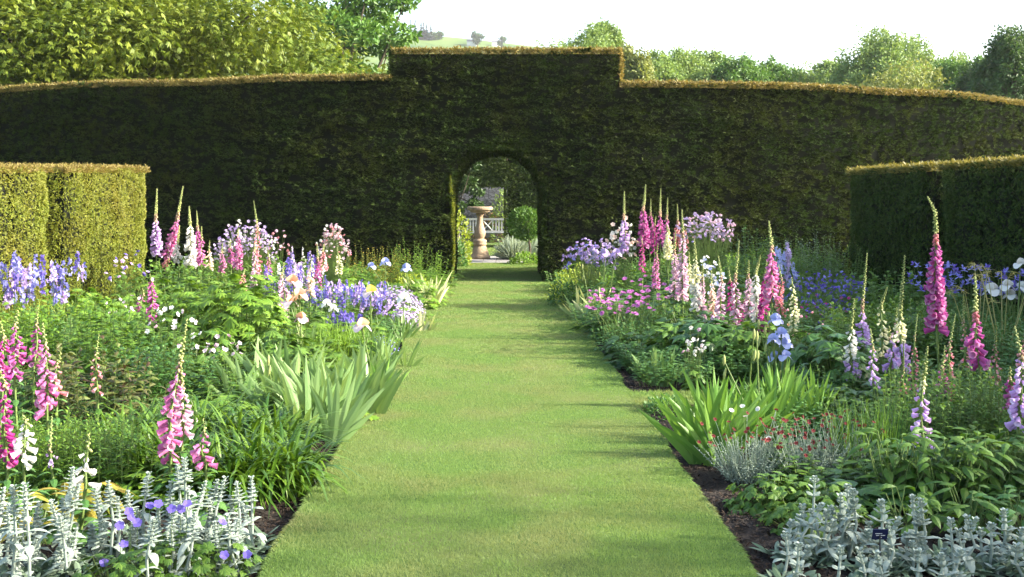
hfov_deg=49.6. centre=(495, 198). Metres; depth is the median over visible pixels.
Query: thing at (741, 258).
dark leaf clump
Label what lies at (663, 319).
dark leaf clump
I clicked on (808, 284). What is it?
bellflower
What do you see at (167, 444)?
foxglove
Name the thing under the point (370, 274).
grassy tuft
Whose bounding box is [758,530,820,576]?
lambs ear
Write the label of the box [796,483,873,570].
lambs ear
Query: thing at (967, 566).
lambs ear
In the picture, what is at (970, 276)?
siberian iris
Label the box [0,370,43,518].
foxglove
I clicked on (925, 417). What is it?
foxglove
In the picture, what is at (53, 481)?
foxglove
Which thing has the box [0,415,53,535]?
foxglove
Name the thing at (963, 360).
foxglove
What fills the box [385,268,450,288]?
leafy clump
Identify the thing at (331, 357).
divided leaf mound
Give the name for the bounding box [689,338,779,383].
blue green clump
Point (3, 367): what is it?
foxglove
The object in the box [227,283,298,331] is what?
divided leaf mound
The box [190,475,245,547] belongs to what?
lambs ear
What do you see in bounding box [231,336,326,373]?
leafy clump
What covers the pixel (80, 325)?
blue green clump
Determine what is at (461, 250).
leafy plant
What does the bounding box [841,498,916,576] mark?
lambs ear
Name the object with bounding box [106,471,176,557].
lambs ear
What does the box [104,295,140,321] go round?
columbine
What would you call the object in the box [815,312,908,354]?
leafy clump
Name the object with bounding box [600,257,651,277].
blue green clump
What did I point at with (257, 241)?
foxglove
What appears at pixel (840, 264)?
leafy clump
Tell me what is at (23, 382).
blue green clump
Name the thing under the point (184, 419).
foxglove
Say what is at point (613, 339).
dark leaf clump
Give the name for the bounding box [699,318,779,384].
peony plant
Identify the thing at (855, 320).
phlox plant
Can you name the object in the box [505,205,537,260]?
topiary standard
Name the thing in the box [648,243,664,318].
foxglove
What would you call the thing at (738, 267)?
dark leaf clump
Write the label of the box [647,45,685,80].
garden tree
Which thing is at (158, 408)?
blue green clump
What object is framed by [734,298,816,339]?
blue green clump
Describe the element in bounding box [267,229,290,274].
columbine
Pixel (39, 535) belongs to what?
lambs ear
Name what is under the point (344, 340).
grassy clump
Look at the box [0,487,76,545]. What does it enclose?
broad leaved plant
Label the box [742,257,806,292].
divided leaf mound
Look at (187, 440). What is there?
daylily
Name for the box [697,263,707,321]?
foxglove
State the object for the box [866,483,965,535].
broad leaved plant
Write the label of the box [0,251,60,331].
camassia
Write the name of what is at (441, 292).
iris
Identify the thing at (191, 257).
foxglove
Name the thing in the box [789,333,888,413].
peony plant
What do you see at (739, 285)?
dark leaf clump
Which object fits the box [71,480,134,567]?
lambs ear
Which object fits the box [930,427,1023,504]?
broad leaved plant
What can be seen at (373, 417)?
divided leaf mound
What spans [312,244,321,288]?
foxglove
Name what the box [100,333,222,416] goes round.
leafy shoots
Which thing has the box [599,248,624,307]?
iris
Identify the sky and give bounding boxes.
[11,0,1023,72]
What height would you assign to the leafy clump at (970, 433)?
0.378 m
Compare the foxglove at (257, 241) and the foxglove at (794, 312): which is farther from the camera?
the foxglove at (257, 241)
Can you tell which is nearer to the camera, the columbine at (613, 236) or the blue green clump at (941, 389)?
the blue green clump at (941, 389)
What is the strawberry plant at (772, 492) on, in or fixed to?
on the soil bed
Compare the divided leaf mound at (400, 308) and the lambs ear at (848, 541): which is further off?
the divided leaf mound at (400, 308)
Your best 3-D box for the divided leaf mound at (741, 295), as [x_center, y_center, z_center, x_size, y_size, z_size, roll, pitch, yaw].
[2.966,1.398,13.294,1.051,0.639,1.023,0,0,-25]
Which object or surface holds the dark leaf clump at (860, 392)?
on the soil bed
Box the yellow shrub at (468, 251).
[456,206,472,264]
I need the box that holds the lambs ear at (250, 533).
[211,475,279,558]
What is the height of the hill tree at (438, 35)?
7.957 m
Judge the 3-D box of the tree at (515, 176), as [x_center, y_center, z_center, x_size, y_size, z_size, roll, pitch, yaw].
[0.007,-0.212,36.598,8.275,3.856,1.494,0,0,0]
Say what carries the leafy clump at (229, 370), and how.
on the soil bed
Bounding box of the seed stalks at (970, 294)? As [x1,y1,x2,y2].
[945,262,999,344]
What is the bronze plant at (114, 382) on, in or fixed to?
on the soil bed
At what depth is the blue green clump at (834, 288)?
14.84 m
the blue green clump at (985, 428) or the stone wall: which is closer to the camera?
the blue green clump at (985, 428)
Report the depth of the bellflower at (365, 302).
13.88 m
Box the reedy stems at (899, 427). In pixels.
[853,389,930,461]
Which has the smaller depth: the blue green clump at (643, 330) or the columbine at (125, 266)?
the blue green clump at (643, 330)
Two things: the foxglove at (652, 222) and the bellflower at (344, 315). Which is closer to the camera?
the bellflower at (344, 315)
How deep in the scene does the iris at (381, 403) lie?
8.23 m
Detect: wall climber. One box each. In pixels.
[471,212,503,242]
[488,189,506,242]
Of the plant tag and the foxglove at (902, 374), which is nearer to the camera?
the plant tag
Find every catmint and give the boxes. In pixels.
[366,285,426,325]
[389,308,422,325]
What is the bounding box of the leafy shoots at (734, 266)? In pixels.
[708,251,763,300]
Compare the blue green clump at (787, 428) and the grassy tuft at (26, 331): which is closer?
the blue green clump at (787, 428)
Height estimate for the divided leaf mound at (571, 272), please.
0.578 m
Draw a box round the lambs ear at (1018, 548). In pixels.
[983,527,1023,576]
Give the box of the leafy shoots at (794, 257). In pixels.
[742,234,828,294]
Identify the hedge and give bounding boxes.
[0,45,1023,283]
[0,161,55,323]
[12,162,150,314]
[845,160,998,305]
[935,154,1023,317]
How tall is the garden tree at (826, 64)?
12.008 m
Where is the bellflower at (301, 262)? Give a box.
[277,248,328,307]
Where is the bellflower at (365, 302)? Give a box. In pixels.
[334,281,392,330]
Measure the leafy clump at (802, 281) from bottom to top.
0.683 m
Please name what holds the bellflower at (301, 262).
on the soil bed
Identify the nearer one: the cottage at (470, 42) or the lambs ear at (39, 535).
the lambs ear at (39, 535)
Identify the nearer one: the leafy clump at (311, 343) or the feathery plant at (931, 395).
the feathery plant at (931, 395)
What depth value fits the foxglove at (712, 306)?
11.58 m
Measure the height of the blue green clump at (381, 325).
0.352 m
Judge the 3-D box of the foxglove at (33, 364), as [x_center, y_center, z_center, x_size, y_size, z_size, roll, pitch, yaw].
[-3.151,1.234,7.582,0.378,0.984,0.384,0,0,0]
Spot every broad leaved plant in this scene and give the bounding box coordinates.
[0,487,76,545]
[45,482,138,521]
[840,426,960,511]
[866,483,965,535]
[893,430,1009,513]
[921,481,1017,540]
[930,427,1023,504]
[955,428,1023,502]
[966,485,1023,544]
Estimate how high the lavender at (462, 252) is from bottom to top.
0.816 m
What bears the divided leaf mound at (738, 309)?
on the soil bed
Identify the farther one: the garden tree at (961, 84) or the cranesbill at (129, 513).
the garden tree at (961, 84)
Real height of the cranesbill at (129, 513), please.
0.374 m
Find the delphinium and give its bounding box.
[774,242,804,308]
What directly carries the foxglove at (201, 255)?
on the soil bed
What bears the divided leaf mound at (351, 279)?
on the soil bed
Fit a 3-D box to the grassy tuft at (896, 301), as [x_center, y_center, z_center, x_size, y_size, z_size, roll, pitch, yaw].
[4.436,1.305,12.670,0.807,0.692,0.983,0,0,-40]
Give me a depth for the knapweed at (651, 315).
12.15 m
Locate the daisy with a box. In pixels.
[729,404,777,465]
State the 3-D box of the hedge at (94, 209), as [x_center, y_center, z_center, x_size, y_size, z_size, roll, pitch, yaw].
[-6.235,0.571,16.013,1.506,2.259,2.941,0,0,7]
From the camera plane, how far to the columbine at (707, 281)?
12.89 m
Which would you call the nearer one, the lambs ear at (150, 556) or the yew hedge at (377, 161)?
the lambs ear at (150, 556)
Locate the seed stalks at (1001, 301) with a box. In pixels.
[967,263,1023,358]
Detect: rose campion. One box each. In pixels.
[694,408,805,484]
[746,410,864,482]
[791,409,886,478]
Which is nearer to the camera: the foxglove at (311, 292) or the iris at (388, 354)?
the iris at (388, 354)
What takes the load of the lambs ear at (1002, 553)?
on the soil bed
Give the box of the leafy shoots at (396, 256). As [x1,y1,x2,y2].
[367,244,413,283]
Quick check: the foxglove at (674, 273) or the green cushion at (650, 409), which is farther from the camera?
the foxglove at (674, 273)
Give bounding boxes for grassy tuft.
[0,316,68,359]
[0,466,88,510]
[11,412,71,436]
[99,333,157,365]
[333,267,398,286]
[334,329,400,355]
[354,313,414,335]
[744,277,807,312]
[775,287,859,332]
[841,283,918,325]
[858,304,926,329]
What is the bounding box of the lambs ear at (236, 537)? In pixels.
[206,513,261,576]
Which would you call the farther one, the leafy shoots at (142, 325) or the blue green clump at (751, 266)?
the blue green clump at (751, 266)
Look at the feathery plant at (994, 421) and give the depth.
6.98 m
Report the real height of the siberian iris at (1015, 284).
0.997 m
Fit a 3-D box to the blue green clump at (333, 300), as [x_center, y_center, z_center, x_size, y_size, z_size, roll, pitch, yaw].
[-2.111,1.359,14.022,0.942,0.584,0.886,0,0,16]
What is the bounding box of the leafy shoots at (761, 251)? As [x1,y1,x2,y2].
[717,225,781,290]
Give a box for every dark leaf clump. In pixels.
[566,282,636,322]
[569,299,647,339]
[599,332,659,370]
[613,269,664,296]
[633,279,697,313]
[641,294,700,322]
[651,310,711,340]
[700,272,753,309]
[722,256,764,283]
[723,251,764,278]
[760,326,813,348]
[770,294,831,325]
[806,468,947,520]
[819,378,907,423]
[848,327,929,381]
[866,433,964,492]
[869,413,965,457]
[886,308,944,341]
[907,453,1023,515]
[925,294,986,323]
[953,349,1017,395]
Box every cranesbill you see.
[72,551,166,576]
[99,500,251,576]
[110,530,217,576]
[115,499,162,575]
[172,537,263,576]
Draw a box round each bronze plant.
[0,338,91,428]
[18,335,152,432]
[54,349,168,430]
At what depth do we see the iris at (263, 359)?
8.70 m
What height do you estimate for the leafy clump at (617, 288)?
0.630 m
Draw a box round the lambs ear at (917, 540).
[883,494,950,576]
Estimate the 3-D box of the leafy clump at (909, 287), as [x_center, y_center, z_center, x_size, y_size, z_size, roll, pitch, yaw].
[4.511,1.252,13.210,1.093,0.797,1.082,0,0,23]
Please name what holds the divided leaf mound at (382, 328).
on the soil bed
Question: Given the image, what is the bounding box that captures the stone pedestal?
[467,207,492,259]
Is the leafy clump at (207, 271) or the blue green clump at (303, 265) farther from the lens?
the blue green clump at (303, 265)
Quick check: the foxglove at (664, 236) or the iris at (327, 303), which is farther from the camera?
the foxglove at (664, 236)
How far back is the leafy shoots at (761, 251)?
16.39 m
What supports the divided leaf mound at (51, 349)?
on the soil bed
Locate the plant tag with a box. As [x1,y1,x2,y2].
[872,529,887,555]
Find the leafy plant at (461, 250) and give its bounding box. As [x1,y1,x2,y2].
[457,240,468,266]
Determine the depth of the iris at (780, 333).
8.40 m
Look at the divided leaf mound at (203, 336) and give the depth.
10.41 m
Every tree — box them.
[0,0,387,86]
[270,0,422,79]
[414,30,429,39]
[428,31,444,39]
[457,161,485,239]
[464,156,537,242]
[470,30,485,44]
[497,35,506,46]
[536,19,620,53]
[590,15,626,47]
[621,42,656,86]
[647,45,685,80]
[668,45,716,81]
[691,47,733,69]
[709,52,774,82]
[753,53,800,82]
[786,59,830,84]
[809,58,848,83]
[825,23,923,87]
[838,52,953,89]
[885,32,972,81]
[925,53,983,90]
[952,57,1010,96]
[964,22,1023,99]
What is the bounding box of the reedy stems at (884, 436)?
[817,388,909,476]
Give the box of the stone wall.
[460,183,506,241]
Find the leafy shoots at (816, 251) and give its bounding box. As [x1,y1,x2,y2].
[780,232,844,276]
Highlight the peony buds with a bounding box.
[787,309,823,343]
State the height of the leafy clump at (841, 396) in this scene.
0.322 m
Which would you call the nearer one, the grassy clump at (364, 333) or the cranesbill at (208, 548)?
the cranesbill at (208, 548)
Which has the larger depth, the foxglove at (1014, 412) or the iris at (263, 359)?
the iris at (263, 359)
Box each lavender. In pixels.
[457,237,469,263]
[493,235,535,258]
[524,239,537,259]
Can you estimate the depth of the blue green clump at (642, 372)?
9.69 m
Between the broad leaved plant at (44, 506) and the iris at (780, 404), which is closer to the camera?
the broad leaved plant at (44, 506)
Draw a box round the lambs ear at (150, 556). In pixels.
[133,511,208,576]
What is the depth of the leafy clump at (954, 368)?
8.71 m
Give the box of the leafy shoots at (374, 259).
[334,243,394,284]
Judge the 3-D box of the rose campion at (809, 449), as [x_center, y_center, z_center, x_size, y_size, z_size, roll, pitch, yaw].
[2.053,1.460,6.599,0.566,0.386,0.587,0,0,0]
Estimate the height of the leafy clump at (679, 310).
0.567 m
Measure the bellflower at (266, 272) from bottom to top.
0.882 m
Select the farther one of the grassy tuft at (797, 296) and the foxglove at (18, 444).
the grassy tuft at (797, 296)
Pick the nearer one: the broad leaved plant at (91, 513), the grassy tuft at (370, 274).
the broad leaved plant at (91, 513)
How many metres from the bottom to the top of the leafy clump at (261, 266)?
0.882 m
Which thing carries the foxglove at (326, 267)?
on the soil bed
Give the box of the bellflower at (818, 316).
[791,286,850,340]
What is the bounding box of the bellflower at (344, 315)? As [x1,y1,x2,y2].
[326,310,361,334]
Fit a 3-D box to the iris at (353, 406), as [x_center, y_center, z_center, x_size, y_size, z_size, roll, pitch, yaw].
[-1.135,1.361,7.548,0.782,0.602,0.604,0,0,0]
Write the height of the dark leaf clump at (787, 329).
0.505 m
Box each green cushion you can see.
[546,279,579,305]
[642,393,693,420]
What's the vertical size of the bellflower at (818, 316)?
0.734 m
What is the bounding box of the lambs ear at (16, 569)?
[0,482,63,576]
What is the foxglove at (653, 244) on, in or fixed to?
on the soil bed
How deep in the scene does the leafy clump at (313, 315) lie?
12.44 m
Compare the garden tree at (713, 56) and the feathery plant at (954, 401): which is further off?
the garden tree at (713, 56)
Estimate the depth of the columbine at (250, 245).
15.34 m
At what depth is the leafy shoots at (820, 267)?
15.15 m
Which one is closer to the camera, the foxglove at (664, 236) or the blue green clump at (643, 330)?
the blue green clump at (643, 330)
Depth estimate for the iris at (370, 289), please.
10.62 m
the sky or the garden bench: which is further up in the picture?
the sky
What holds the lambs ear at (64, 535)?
on the soil bed
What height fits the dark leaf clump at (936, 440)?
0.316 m
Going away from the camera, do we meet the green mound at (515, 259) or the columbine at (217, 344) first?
the columbine at (217, 344)
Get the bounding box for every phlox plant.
[819,295,930,360]
[870,296,971,367]
[904,306,1023,380]
[947,313,1023,382]
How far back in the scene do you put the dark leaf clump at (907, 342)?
9.84 m
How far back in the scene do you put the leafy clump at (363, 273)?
16.67 m
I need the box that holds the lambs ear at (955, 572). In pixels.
[899,547,970,576]
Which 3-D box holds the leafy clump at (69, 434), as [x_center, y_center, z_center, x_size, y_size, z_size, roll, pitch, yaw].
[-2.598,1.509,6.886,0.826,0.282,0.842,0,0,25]
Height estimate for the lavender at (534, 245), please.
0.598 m
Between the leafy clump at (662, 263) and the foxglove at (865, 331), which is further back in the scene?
the leafy clump at (662, 263)
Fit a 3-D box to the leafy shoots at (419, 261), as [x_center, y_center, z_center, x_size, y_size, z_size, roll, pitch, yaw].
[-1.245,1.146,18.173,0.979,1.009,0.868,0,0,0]
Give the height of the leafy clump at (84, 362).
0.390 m
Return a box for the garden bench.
[460,218,503,232]
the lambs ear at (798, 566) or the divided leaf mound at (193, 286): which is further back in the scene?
the divided leaf mound at (193, 286)
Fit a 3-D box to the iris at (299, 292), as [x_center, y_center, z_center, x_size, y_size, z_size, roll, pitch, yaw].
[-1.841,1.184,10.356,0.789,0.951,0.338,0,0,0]
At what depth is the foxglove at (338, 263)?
15.58 m
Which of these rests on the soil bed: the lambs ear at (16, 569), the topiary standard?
the lambs ear at (16, 569)
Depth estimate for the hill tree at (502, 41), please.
719.19 m
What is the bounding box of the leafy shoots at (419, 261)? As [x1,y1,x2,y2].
[390,241,448,286]
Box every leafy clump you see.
[1,311,57,357]
[14,414,138,462]
[31,345,138,396]
[94,451,202,489]
[108,259,186,313]
[141,350,246,384]
[153,270,231,310]
[154,254,224,289]
[175,377,284,420]
[180,262,251,299]
[181,265,258,297]
[184,361,274,399]
[200,291,275,330]
[203,350,301,394]
[220,269,295,316]
[221,257,278,280]
[230,317,325,359]
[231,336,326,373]
[242,254,311,305]
[256,276,321,306]
[263,299,341,338]
[273,288,358,328]
[322,262,386,302]
[333,261,390,289]
[345,263,399,283]
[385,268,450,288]
[402,264,465,287]
[572,272,646,306]
[582,300,664,338]
[611,262,677,300]
[650,248,714,275]
[655,248,714,275]
[657,293,733,330]
[667,313,752,341]
[744,330,849,367]
[746,270,822,313]
[765,437,907,494]
[779,253,854,286]
[782,333,882,381]
[812,383,915,437]
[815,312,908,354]
[834,271,918,331]
[859,264,929,308]
[879,348,989,400]
[907,319,1000,380]
[946,298,1023,333]
[966,412,1023,472]
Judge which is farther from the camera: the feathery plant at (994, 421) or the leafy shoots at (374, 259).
the leafy shoots at (374, 259)
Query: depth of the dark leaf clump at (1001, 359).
9.09 m
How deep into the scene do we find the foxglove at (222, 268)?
14.89 m
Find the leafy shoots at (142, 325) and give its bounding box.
[68,285,186,383]
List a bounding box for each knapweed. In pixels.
[584,290,658,357]
[586,287,631,341]
[622,275,678,336]
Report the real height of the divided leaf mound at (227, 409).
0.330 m
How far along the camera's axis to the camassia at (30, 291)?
12.50 m
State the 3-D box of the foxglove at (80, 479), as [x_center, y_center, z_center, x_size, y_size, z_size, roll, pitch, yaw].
[-2.047,1.454,5.405,0.467,0.600,0.393,0,0,0]
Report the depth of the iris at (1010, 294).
10.38 m
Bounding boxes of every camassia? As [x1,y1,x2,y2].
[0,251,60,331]
[0,255,71,329]
[21,251,94,335]
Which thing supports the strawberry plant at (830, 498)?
on the soil bed
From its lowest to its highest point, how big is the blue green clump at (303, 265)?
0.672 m
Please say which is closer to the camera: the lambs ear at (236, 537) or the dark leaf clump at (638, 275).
the lambs ear at (236, 537)
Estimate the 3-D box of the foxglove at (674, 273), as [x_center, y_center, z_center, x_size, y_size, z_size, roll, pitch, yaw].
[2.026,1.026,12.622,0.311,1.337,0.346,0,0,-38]
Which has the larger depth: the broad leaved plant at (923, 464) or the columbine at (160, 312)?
the columbine at (160, 312)
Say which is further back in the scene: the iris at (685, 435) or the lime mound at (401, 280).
the lime mound at (401, 280)
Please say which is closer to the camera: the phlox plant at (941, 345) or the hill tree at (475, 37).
the phlox plant at (941, 345)
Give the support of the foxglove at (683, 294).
on the soil bed
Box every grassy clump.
[296,315,381,361]
[327,325,387,344]
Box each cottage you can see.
[467,39,476,45]
[492,40,500,46]
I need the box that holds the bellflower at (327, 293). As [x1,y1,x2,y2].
[307,279,371,320]
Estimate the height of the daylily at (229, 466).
0.472 m
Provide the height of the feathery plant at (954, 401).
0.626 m
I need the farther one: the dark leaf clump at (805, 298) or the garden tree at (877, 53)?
the garden tree at (877, 53)
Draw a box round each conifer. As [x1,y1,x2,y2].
[423,25,428,39]
[428,25,433,39]
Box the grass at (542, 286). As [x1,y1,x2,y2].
[256,245,760,576]
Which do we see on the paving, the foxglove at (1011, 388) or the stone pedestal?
the stone pedestal
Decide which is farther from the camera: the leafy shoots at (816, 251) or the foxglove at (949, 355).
the leafy shoots at (816, 251)
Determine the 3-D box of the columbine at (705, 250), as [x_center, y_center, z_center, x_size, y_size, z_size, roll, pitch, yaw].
[2.956,0.933,15.598,0.826,1.521,0.811,0,0,0]
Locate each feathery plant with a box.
[0,421,80,491]
[1,407,132,491]
[40,412,175,503]
[861,363,990,449]
[906,361,1023,452]
[955,369,1023,445]
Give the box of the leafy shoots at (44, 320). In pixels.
[0,294,68,372]
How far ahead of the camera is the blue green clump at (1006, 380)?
8.14 m
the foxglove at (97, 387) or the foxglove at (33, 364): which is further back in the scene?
the foxglove at (33, 364)
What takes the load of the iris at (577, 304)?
on the soil bed
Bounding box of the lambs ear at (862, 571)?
[832,545,892,576]
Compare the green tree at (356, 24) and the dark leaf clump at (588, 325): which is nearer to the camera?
the dark leaf clump at (588, 325)
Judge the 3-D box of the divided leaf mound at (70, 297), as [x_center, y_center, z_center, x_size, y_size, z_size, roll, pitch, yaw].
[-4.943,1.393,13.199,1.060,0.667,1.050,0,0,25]
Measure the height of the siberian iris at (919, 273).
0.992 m
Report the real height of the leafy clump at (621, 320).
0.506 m
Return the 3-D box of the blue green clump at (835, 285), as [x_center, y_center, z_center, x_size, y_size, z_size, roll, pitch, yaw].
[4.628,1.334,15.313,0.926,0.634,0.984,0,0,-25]
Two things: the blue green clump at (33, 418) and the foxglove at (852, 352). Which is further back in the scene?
the foxglove at (852, 352)
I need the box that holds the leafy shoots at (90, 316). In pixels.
[9,288,135,376]
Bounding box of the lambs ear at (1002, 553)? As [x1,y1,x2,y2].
[971,507,1023,576]
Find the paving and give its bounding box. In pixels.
[465,256,522,262]
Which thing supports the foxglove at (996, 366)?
on the soil bed
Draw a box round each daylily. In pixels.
[63,394,207,451]
[68,418,230,516]
[114,384,270,446]
[141,419,347,518]
[193,392,344,452]
[194,421,370,518]
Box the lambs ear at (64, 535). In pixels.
[23,466,110,576]
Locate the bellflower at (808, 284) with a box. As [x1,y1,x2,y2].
[773,271,836,326]
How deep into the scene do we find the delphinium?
14.25 m
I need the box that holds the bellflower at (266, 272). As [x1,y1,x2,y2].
[264,259,312,309]
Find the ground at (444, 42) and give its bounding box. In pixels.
[230,34,1021,283]
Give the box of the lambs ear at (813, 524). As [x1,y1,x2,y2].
[750,475,856,569]
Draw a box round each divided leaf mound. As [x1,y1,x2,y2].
[0,338,67,401]
[5,333,80,381]
[47,287,113,331]
[60,297,132,353]
[60,457,198,516]
[61,361,133,415]
[78,296,154,332]
[87,341,168,379]
[104,312,171,347]
[110,365,202,412]
[118,275,179,315]
[149,340,232,372]
[156,285,223,319]
[169,256,219,284]
[184,332,234,366]
[184,395,258,420]
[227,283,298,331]
[268,410,380,421]
[283,312,338,343]
[300,353,351,375]
[312,331,377,364]
[315,268,375,311]
[326,322,401,342]
[366,300,434,326]
[383,279,446,312]
[385,282,447,303]
[393,270,453,294]
[557,263,598,283]
[560,272,614,303]
[627,266,670,289]
[642,290,694,324]
[721,297,773,330]
[723,288,773,320]
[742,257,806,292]
[820,307,878,347]
[905,285,977,311]
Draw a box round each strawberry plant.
[722,471,821,523]
[756,491,836,539]
[783,476,870,528]
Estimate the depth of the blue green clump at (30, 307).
12.40 m
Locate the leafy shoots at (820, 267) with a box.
[781,236,869,298]
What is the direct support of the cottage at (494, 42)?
on the ground at (444, 42)
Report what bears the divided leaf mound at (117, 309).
on the soil bed
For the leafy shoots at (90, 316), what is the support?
on the soil bed
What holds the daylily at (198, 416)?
on the soil bed
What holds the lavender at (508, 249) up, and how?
on the paving
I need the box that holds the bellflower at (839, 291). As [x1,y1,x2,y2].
[796,268,868,315]
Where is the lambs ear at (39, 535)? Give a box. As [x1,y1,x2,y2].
[17,499,85,576]
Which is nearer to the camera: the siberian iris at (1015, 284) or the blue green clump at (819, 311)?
the siberian iris at (1015, 284)
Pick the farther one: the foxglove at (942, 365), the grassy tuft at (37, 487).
the foxglove at (942, 365)
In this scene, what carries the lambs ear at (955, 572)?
on the soil bed
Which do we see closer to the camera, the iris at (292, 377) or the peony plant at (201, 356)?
the iris at (292, 377)
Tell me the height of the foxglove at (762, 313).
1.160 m
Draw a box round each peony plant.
[141,274,234,358]
[154,320,248,392]
[176,273,297,367]
[234,322,320,373]
[631,322,708,374]
[661,314,745,379]
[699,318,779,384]
[751,325,847,395]
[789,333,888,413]
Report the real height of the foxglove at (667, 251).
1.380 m
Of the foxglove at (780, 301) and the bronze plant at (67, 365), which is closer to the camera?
the bronze plant at (67, 365)
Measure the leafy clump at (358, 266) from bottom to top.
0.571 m
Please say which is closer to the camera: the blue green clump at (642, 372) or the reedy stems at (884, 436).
the reedy stems at (884, 436)
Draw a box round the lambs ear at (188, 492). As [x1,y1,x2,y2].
[155,456,227,562]
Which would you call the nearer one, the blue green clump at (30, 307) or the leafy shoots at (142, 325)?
the leafy shoots at (142, 325)
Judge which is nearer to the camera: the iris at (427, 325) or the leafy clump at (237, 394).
the leafy clump at (237, 394)
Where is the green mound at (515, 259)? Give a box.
[507,251,537,263]
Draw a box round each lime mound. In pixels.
[395,272,443,298]
[541,262,612,303]
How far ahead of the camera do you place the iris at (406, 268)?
16.00 m
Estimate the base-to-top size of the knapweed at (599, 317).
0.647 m
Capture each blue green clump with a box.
[0,300,76,343]
[0,373,108,426]
[1,446,82,491]
[4,367,57,409]
[5,394,86,436]
[28,298,105,342]
[33,328,120,365]
[47,292,117,313]
[57,390,168,434]
[59,316,139,357]
[104,388,199,417]
[141,265,213,291]
[146,272,216,302]
[159,290,227,321]
[276,256,330,273]
[281,327,334,338]
[290,282,360,321]
[299,424,323,443]
[322,276,381,293]
[331,312,400,338]
[358,295,420,314]
[360,291,423,315]
[544,266,600,289]
[559,281,618,306]
[570,297,639,325]
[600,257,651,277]
[600,257,659,282]
[604,317,662,349]
[612,339,686,372]
[630,345,713,388]
[632,277,693,307]
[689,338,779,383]
[726,250,780,277]
[727,300,812,343]
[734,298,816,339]
[737,381,805,399]
[761,413,880,454]
[766,395,872,446]
[785,299,859,342]
[800,358,894,400]
[803,274,871,314]
[810,274,858,305]
[814,271,889,328]
[864,344,946,392]
[894,370,1002,419]
[906,393,1002,425]
[945,293,1019,347]
[950,355,1015,404]
[950,416,1015,443]
[966,313,1023,374]
[993,323,1023,353]
[1001,366,1017,401]
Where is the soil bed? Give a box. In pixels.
[0,286,1023,576]
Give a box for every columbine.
[104,250,153,314]
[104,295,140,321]
[145,305,207,387]
[203,334,242,385]
[210,237,236,278]
[214,219,277,294]
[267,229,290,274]
[315,223,351,285]
[560,238,611,303]
[585,238,618,297]
[605,216,639,297]
[675,211,735,287]
[677,326,709,391]
[690,256,726,317]
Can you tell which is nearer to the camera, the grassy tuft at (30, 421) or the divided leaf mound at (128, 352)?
the grassy tuft at (30, 421)
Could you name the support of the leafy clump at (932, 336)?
on the soil bed
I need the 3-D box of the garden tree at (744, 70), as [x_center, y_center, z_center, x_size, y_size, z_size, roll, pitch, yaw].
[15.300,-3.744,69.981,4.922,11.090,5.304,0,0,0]
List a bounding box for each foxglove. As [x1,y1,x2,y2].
[0,321,26,471]
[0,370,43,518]
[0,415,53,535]
[5,310,33,437]
[17,307,45,422]
[29,323,64,491]
[34,416,79,517]
[37,352,72,487]
[41,433,110,547]
[82,334,108,432]
[134,288,144,339]
[143,274,158,344]
[147,319,194,512]
[149,357,203,508]
[150,189,163,291]
[161,186,183,296]
[162,248,169,286]
[171,225,182,283]
[183,206,197,291]
[184,418,237,529]
[194,210,206,286]
[196,226,205,295]
[205,240,213,283]
[218,243,226,290]
[225,240,235,287]
[231,228,242,289]
[239,269,247,315]
[249,242,259,287]
[252,200,262,301]
[264,247,272,278]
[278,262,289,317]
[305,258,315,332]
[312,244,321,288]
[319,244,328,286]
[335,248,342,293]
[614,191,630,299]
[635,237,649,313]
[636,184,650,298]
[646,200,658,297]
[648,216,663,292]
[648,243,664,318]
[655,189,665,290]
[659,197,672,282]
[662,225,673,298]
[667,230,681,322]
[673,204,680,279]
[675,209,689,319]
[681,228,690,283]
[681,251,695,323]
[689,239,703,321]
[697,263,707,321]
[707,270,718,323]
[714,256,727,330]
[725,268,737,323]
[729,241,743,330]
[737,297,745,332]
[742,260,754,321]
[749,255,760,332]
[757,261,770,331]
[761,221,779,332]
[774,264,786,329]
[787,277,799,346]
[843,298,861,397]
[855,253,871,363]
[857,328,883,419]
[866,287,894,395]
[880,307,899,389]
[880,341,910,439]
[882,326,900,392]
[891,255,914,407]
[907,314,918,408]
[910,346,946,490]
[920,196,949,412]
[934,346,953,443]
[936,314,956,448]
[957,295,973,382]
[964,276,991,427]
[985,327,1005,423]
[989,367,1021,466]
[994,326,1023,475]
[1010,339,1023,420]
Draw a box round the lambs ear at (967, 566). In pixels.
[920,513,1004,576]
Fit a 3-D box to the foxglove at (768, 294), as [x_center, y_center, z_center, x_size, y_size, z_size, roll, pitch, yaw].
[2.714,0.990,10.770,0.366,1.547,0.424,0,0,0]
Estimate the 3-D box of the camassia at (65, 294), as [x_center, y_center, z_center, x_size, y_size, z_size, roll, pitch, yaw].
[-5.078,1.129,12.850,1.012,1.045,0.876,0,0,-33]
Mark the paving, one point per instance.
(493, 259)
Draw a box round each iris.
[203,355,279,411]
[222,337,335,393]
[236,346,368,411]
[255,274,338,359]
[270,355,383,448]
[306,299,338,332]
[315,340,407,413]
[329,317,403,376]
[346,285,402,363]
[352,330,424,367]
[353,358,411,382]
[367,262,426,300]
[373,257,406,291]
[381,292,424,341]
[402,271,451,307]
[411,309,438,330]
[559,264,633,319]
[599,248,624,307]
[631,346,686,386]
[637,364,781,466]
[694,329,826,444]
[736,359,853,435]
[755,312,809,400]
[903,261,953,328]
[918,261,970,325]
[944,263,1005,338]
[959,266,1023,344]
[982,279,1023,349]
[987,258,1023,358]
[987,268,1023,334]

